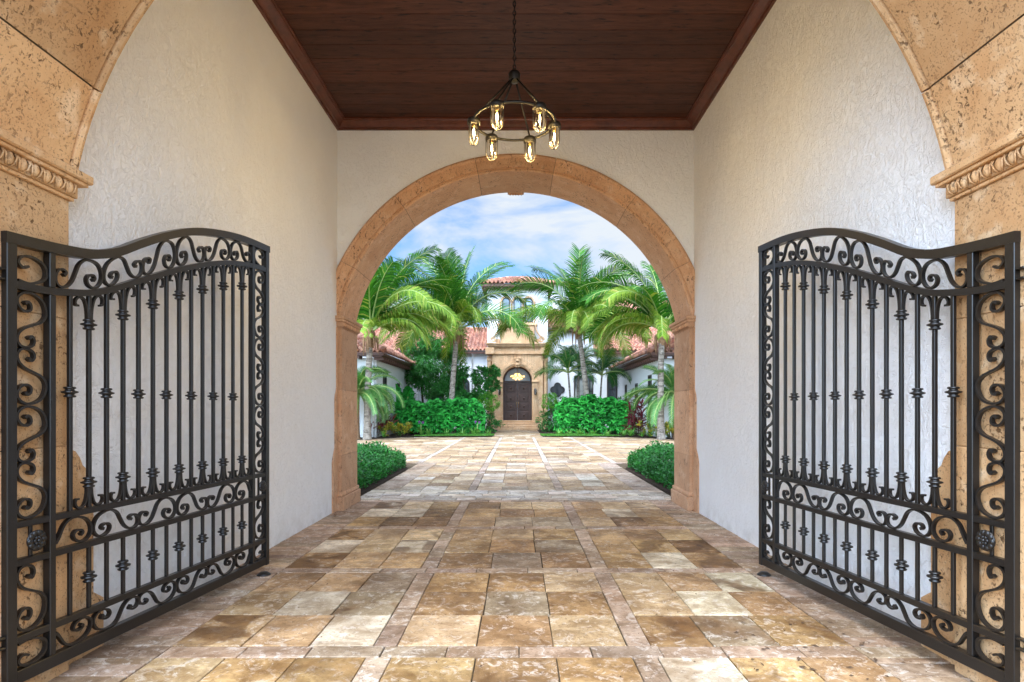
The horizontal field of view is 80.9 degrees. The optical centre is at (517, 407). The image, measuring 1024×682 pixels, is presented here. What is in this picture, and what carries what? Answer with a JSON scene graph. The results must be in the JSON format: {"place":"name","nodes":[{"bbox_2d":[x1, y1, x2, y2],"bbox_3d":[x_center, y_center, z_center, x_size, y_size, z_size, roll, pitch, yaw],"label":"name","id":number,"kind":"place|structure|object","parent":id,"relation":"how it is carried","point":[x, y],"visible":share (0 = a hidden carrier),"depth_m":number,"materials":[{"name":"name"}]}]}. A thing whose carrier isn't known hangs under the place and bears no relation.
{"place":"outdoors","nodes":[
{"label":"outdoors","id":0,"kind":"place"},
{"bbox_2d":[361,466,407,493],"bbox_3d":[-4.856,1.488,13.025,4.360,0.001,6.450,0,0,0],"label":"mulch bed","id":1,"kind":"object","parent":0,"point":[375,483],"visible":0.14,"depth_m":12.19,"materials":[{"name":"brown soil"}]},
{"bbox_2d":[357,441,406,488],"bbox_3d":[-4.205,1.162,13.054,3.016,0.678,6.448,0,0,0],"label":"hedge","id":2,"kind":"object","parent":1,"relation":"on","point":[376,460],"visible":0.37,"depth_m":12.88,"materials":[{"name":"green plant"}]},
{"bbox_2d":[394,384,424,422],"bbox_3d":[-6.528,0.028,34.521,2.644,2.983,0.934,0,0,0],"label":"elephant ear","id":3,"kind":"object","parent":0,"point":[407,392],"visible":0.2,"depth_m":34.49},
{"bbox_2d":[357,430,494,439],"bbox_3d":[-7.211,1.488,34.550,11.650,0.001,14.700,0,0,0],"label":"mulch bed","id":4,"kind":"object","parent":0,"point":[397,436],"visible":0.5,"depth_m":30.52,"materials":[{"name":"brown soil"}]},
{"bbox_2d":[371,418,386,435],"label":"ti plant","id":5,"kind":"object","parent":4,"relation":"on","point":[381,424],"visible":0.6,"depth_m":29.78,"materials":[{"name":"red plant"}]},
{"bbox_2d":[357,365,405,438],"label":"date palm","id":6,"kind":"object","parent":4,"relation":"on","point":[378,394],"visible":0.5,"depth_m":28.01,"materials":[{"name":"green plant"}]},
{"bbox_2d":[376,421,395,436],"bbox_3d":[-6.587,1.093,29.946,1.067,0.825,0.872,0,0,33],"label":"croton","id":7,"kind":"object","parent":4,"relation":"on","point":[389,426],"visible":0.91,"depth_m":29.88,"materials":[{"name":"yellow plant"}]},
{"bbox_2d":[380,397,399,434],"bbox_3d":[-6.591,0.427,30.696,1.221,2.151,1.198,0,0,0],"label":"ti plant","id":8,"kind":"object","parent":4,"relation":"on","point":[389,420],"visible":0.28,"depth_m":30.58,"materials":[{"name":"green plant"}]},
{"bbox_2d":[392,422,408,436],"bbox_3d":[-6.047,1.122,30.604,1.116,0.770,1.029,0,0,-19],"label":"croton","id":9,"kind":"object","parent":4,"relation":"on","point":[404,428],"visible":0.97,"depth_m":30.48,"materials":[{"name":"yellow plant"}]},
{"bbox_2d":[401,422,412,435],"bbox_3d":[-5.840,1.109,31.295,0.858,0.793,0.892,0,0,0],"label":"croton","id":10,"kind":"object","parent":4,"relation":"on","point":[410,425],"visible":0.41,"depth_m":31.13,"materials":[{"name":"yellow plant"}]},
{"bbox_2d":[356,244,462,439],"bbox_3d":[-6.585,-2.933,27.829,7.880,8.966,6.591,0,0,22],"label":"coconut palm","id":11,"kind":"object","parent":4,"relation":"on","point":[374,313],"visible":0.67,"depth_m":27.38,"materials":[{"name":"green plant"}]},
{"bbox_2d":[416,420,424,434],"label":"agapanthus","id":12,"kind":"object","parent":4,"relation":"on","point":[421,432],"visible":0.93,"depth_m":31.89,"materials":[{"name":"green plant"}]},
{"bbox_2d":[400,329,468,421],"bbox_3d":[-5.378,-1.807,38.034,4.602,6.666,3.856,0,0,0],"label":"tree","id":13,"kind":"object","parent":4,"relation":"on","point":[427,368],"visible":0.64,"depth_m":37.33,"materials":[{"name":"green plant"}]},
{"bbox_2d":[393,397,488,433],"bbox_3d":[-4.238,0.523,33.314,5.247,2.240,2.288,0,0,0],"label":"hedge","id":14,"kind":"object","parent":4,"relation":"on","point":[466,415],"visible":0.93,"depth_m":32.61,"materials":[{"name":"green plant"}]},
{"bbox_2d":[377,244,538,433],"bbox_3d":[-3.721,-3.933,33.109,9.120,10.999,7.910,0,0,-39],"label":"coconut palm","id":15,"kind":"object","parent":4,"relation":"on","point":[461,302],"visible":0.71,"depth_m":33.04,"materials":[{"name":"green plant"}]},
{"bbox_2d":[455,364,501,401],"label":"tree","id":16,"kind":"object","parent":4,"relation":"on","point":[490,382],"visible":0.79,"depth_m":36.90,"materials":[{"name":"green plant"}]},
{"bbox_2d":[478,392,500,431],"bbox_3d":[-1.770,0.268,36.163,1.498,2.465,1.394,0,0,0],"label":"shrub","id":17,"kind":"object","parent":4,"relation":"on","point":[487,404],"visible":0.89,"depth_m":36.15,"materials":[{"name":"green plant"}]},
{"bbox_2d":[484,410,504,431],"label":"shrub","id":18,"kind":"object","parent":4,"relation":"on","point":[496,422],"visible":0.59,"depth_m":36.19,"materials":[{"name":"green plant"}]},
{"bbox_2d":[415,433,493,435],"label":"grass","id":19,"kind":"structure","parent":0,"point":[467,434],"depth_m":30.68,"materials":[{"name":"green plant"}]},
{"bbox_2d":[126,430,808,681],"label":"pavement bedding","id":20,"kind":"object","parent":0,"point":[409,466],"depth_m":5.86,"materials":[{"name":"grey concrete"}]},
{"bbox_2d":[48,430,973,681],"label":"paving","id":21,"kind":"structure","parent":0,"point":[415,509],"depth_m":4.64,"materials":[{"name":"stone"}]},
{"bbox_2d":[256,571,270,576],"bbox_3d":[-2.271,1.483,5.360,0.120,0.030,0.120,0,0,0],"label":"gate stop","id":22,"kind":"object","parent":21,"relation":"on","point":[263,573],"visible":1,"depth_m":5.33,"materials":[{"name":"metal"}]},
{"bbox_2d":[0,0,1023,681],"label":"gatehouse","id":23,"kind":"object","parent":21,"relation":"on","point":[326,152],"visible":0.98,"depth_m":5.44,"materials":[{"name":"paint"}]},
{"bbox_2d":[0,228,269,681],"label":"iron gate","id":24,"kind":"structure","parent":23,"relation":"attached to","point":[47,538],"depth_m":3.73,"materials":[{"name":"black metal"}]},
{"bbox_2d":[467,0,560,162],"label":"chandelier","id":25,"kind":"object","parent":23,"relation":"hanging from","point":[497,105],"visible":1,"depth_m":5.97,"materials":[{"name":"metal"}]},
{"bbox_2d":[758,228,1023,681],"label":"iron gate","id":26,"kind":"structure","parent":23,"relation":"attached to","point":[973,656],"depth_m":3.73,"materials":[{"name":"black metal"}]},
{"bbox_2d":[357,276,673,436],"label":"house","id":27,"kind":"structure","parent":21,"relation":"on","point":[509,354],"depth_m":40.63,"materials":[{"name":"paint"}]},
{"bbox_2d":[383,376,386,400],"bbox_3d":[-7.021,-0.700,31.600,0.070,2.000,0.750,0,0,0],"label":"window","id":28,"kind":"structure","parent":27,"relation":"in","point":[384,378],"depth_m":31.69,"materials":[{"name":"grey glass"}]},
{"bbox_2d":[455,379,469,392],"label":"window","id":29,"kind":"structure","parent":27,"relation":"in","point":[467,384],"depth_m":41.98,"materials":[{"name":"grey glass"}]},
{"bbox_2d":[502,298,509,321],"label":"window","id":30,"kind":"structure","parent":27,"relation":"in","point":[506,300],"depth_m":40.98,"materials":[{"name":"blue glass"}]},
{"bbox_2d":[511,368,523,379],"bbox_3d":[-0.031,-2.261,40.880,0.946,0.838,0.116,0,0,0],"label":"hall chandelier","id":31,"kind":"object","parent":27,"relation":"hanging from","point":[517,375],"visible":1,"depth_m":40.89,"materials":[{"name":"yellow"}]},
{"bbox_2d":[514,298,520,318],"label":"window","id":32,"kind":"structure","parent":27,"relation":"in","point":[516,304],"depth_m":40.98,"materials":[{"name":"blue glass"}]},
{"bbox_2d":[503,367,531,419],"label":"entrance door","id":33,"kind":"structure","parent":27,"relation":"in","point":[509,383],"depth_m":40.84,"materials":[{"name":"brown wood"}]},
{"bbox_2d":[526,298,532,321],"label":"window","id":34,"kind":"structure","parent":27,"relation":"in","point":[528,303],"depth_m":40.98,"materials":[{"name":"blue glass"}]},
{"bbox_2d":[550,382,564,396],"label":"window","id":35,"kind":"structure","parent":27,"relation":"in","point":[557,388],"depth_m":41.98,"materials":[{"name":"grey glass"}]},
{"bbox_2d":[574,376,583,410],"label":"window","id":36,"kind":"structure","parent":27,"relation":"in","point":[580,379],"depth_m":41.98,"materials":[{"name":"grey glass"}]},
{"bbox_2d":[587,376,592,394],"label":"window","id":37,"kind":"structure","parent":27,"relation":"in","point":[590,384],"depth_m":41.98,"materials":[{"name":"grey glass"}]},
{"bbox_2d":[607,374,616,408],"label":"window","id":38,"kind":"structure","parent":27,"relation":"in","point":[611,391],"depth_m":41.98,"materials":[{"name":"grey glass"}]},
{"bbox_2d":[648,375,651,405],"bbox_3d":[6.949,-0.700,31.600,0.070,2.000,0.750,0,0,0],"label":"window","id":39,"kind":"structure","parent":27,"relation":"in","point":[649,376],"depth_m":31.72,"materials":[{"name":"grey glass"}]},
{"bbox_2d":[493,420,542,429],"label":"entrance steps","id":40,"kind":"structure","parent":21,"relation":"on","point":[520,425],"depth_m":39.63,"materials":[{"name":"stone"}]},
{"bbox_2d":[757,571,770,576],"bbox_3d":[2.199,1.483,5.360,0.120,0.030,0.120,0,0,0],"label":"gate stop","id":41,"kind":"object","parent":21,"relation":"on","point":[764,573],"visible":1,"depth_m":5.33,"materials":[{"name":"metal"}]},
{"bbox_2d":[440,430,594,436],"bbox_3d":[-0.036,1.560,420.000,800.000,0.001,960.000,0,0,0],"label":"ground","id":42,"kind":"structure","parent":0,"point":[538,430],"depth_m":32.00,"materials":[{"name":"brown soil"}]},
{"bbox_2d":[380,193,668,326],"label":"sky","id":43,"kind":"structure","parent":0,"point":[528,229],"materials":[{"name":"blue"}]},
{"bbox_2d":[540,433,620,435],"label":"grass","id":44,"kind":"structure","parent":0,"point":[566,434],"depth_m":30.71,"materials":[{"name":"green plant"}]},
{"bbox_2d":[539,429,671,438],"bbox_3d":[7.139,1.488,34.550,11.650,0.001,14.700,0,0,0],"label":"mulch bed","id":45,"kind":"object","parent":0,"point":[627,435],"visible":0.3,"depth_m":31.60,"materials":[{"name":"brown soil"}]},
{"bbox_2d":[535,410,556,431],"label":"shrub","id":46,"kind":"object","parent":45,"relation":"on","point":[545,415],"visible":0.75,"depth_m":36.19,"materials":[{"name":"green plant"}]},
{"bbox_2d":[541,392,558,431],"bbox_3d":[2.029,0.290,36.231,1.317,2.421,1.438,0,0,0],"label":"shrub","id":47,"kind":"object","parent":45,"relation":"on","point":[549,403],"visible":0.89,"depth_m":36.10,"materials":[{"name":"green plant"}]},
{"bbox_2d":[548,397,561,420],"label":"shrub","id":48,"kind":"object","parent":45,"relation":"on","point":[551,410],"visible":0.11,"depth_m":37.18,"materials":[{"name":"green plant"}]},
{"bbox_2d":[534,344,601,396],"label":"adonidia palm","id":49,"kind":"object","parent":45,"relation":"on","point":[567,359],"visible":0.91,"depth_m":36.39,"materials":[{"name":"green plant"}]},
{"bbox_2d":[493,243,653,433],"bbox_3d":[3.756,-4.012,34.597,8.475,11.166,9.228,0,0,41],"label":"coconut palm","id":50,"kind":"object","parent":45,"relation":"on","point":[575,310],"visible":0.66,"depth_m":33.98,"materials":[{"name":"green plant"}]},
{"bbox_2d":[545,341,611,397],"bbox_3d":[3.832,-1.330,38.070,4.340,5.762,4.211,0,0,0],"label":"adonidia palm","id":51,"kind":"object","parent":45,"relation":"on","point":[586,349],"visible":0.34,"depth_m":37.86,"materials":[{"name":"green plant"}]},
{"bbox_2d":[552,394,637,433],"bbox_3d":[4.255,0.403,33.481,4.752,2.462,2.303,0,0,0],"label":"hedge","id":52,"kind":"object","parent":45,"relation":"on","point":[568,412],"visible":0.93,"depth_m":32.81,"materials":[{"name":"green plant"}]},
{"bbox_2d":[570,348,631,415],"bbox_3d":[4.963,-1.015,37.539,3.658,5.132,3.896,0,0,-12],"label":"adonidia palm","id":53,"kind":"object","parent":45,"relation":"on","point":[604,365],"visible":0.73,"depth_m":37.35,"materials":[{"name":"green plant"}]},
{"bbox_2d":[615,427,628,435],"bbox_3d":[5.397,1.225,30.761,0.972,0.501,0.988,0,0,-38],"label":"bromeliad","id":54,"kind":"object","parent":45,"relation":"on","point":[623,433],"visible":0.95,"depth_m":30.81,"materials":[{"name":"green plant"}]},
{"bbox_2d":[575,249,674,439],"bbox_3d":[6.763,-2.943,28.156,8.488,8.996,7.233,0,0,0],"label":"coconut palm","id":55,"kind":"object","parent":45,"relation":"on","point":[656,313],"visible":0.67,"depth_m":27.86,"materials":[{"name":"green plant"}]},
{"bbox_2d":[621,407,636,431],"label":"ti plant","id":56,"kind":"object","parent":45,"relation":"on","point":[630,419],"visible":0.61,"depth_m":31.30,"materials":[{"name":"red plant"}]},
{"bbox_2d":[625,428,636,435],"bbox_3d":[5.687,1.231,30.419,0.966,0.490,0.950,0,0,-37],"label":"bromeliad","id":57,"kind":"object","parent":45,"relation":"on","point":[631,433],"visible":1,"depth_m":30.29,"materials":[{"name":"green plant"}]},
{"bbox_2d":[624,388,648,435],"bbox_3d":[6.204,0.239,30.809,1.355,2.526,1.385,0,0,34],"label":"ti plant","id":58,"kind":"object","parent":45,"relation":"on","point":[641,418],"visible":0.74,"depth_m":30.78,"materials":[{"name":"red plant"}]},
{"bbox_2d":[620,362,673,438],"bbox_3d":[7.456,-0.350,28.552,4.926,3.807,4.463,0,0,0],"label":"date palm","id":59,"kind":"object","parent":45,"relation":"on","point":[653,408],"visible":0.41,"depth_m":28.19,"materials":[{"name":"green plant"}]},
{"bbox_2d":[638,421,656,436],"bbox_3d":[6.552,1.058,29.771,1.181,0.899,0.999,0,0,-30],"label":"croton","id":60,"kind":"object","parent":45,"relation":"on","point":[647,426],"visible":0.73,"depth_m":29.79,"materials":[{"name":"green plant"}]},
{"bbox_2d":[664,421,673,438],"bbox_3d":[7.164,1.063,28.369,1.204,0.888,0.801,0,0,-25],"label":"croton","id":61,"kind":"object","parent":45,"relation":"on","point":[671,430],"visible":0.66,"depth_m":28.16,"materials":[{"name":"yellow plant"}]},
{"bbox_2d":[625,466,673,493],"bbox_3d":[4.784,1.488,13.025,4.360,0.001,6.450,0,0,0],"label":"mulch bed","id":62,"kind":"object","parent":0,"point":[658,485],"visible":0.14,"depth_m":12.19,"materials":[{"name":"brown soil"}]},
{"bbox_2d":[626,440,673,489],"bbox_3d":[4.123,1.160,13.046,3.018,0.682,6.451,0,0,0],"label":"hedge","id":63,"kind":"object","parent":62,"relation":"on","point":[651,459],"visible":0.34,"depth_m":12.97,"materials":[{"name":"green plant"}]},
{"label":"lawn","id":64,"kind":"structure","parent":0,"visible":0},
{"bbox_2d":[475,421,480,433],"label":"agapanthus","id":65,"kind":"object","parent":64,"relation":"on","point":[477,431],"visible":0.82,"depth_m":32.09,"materials":[{"name":"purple plant"}]}
]}

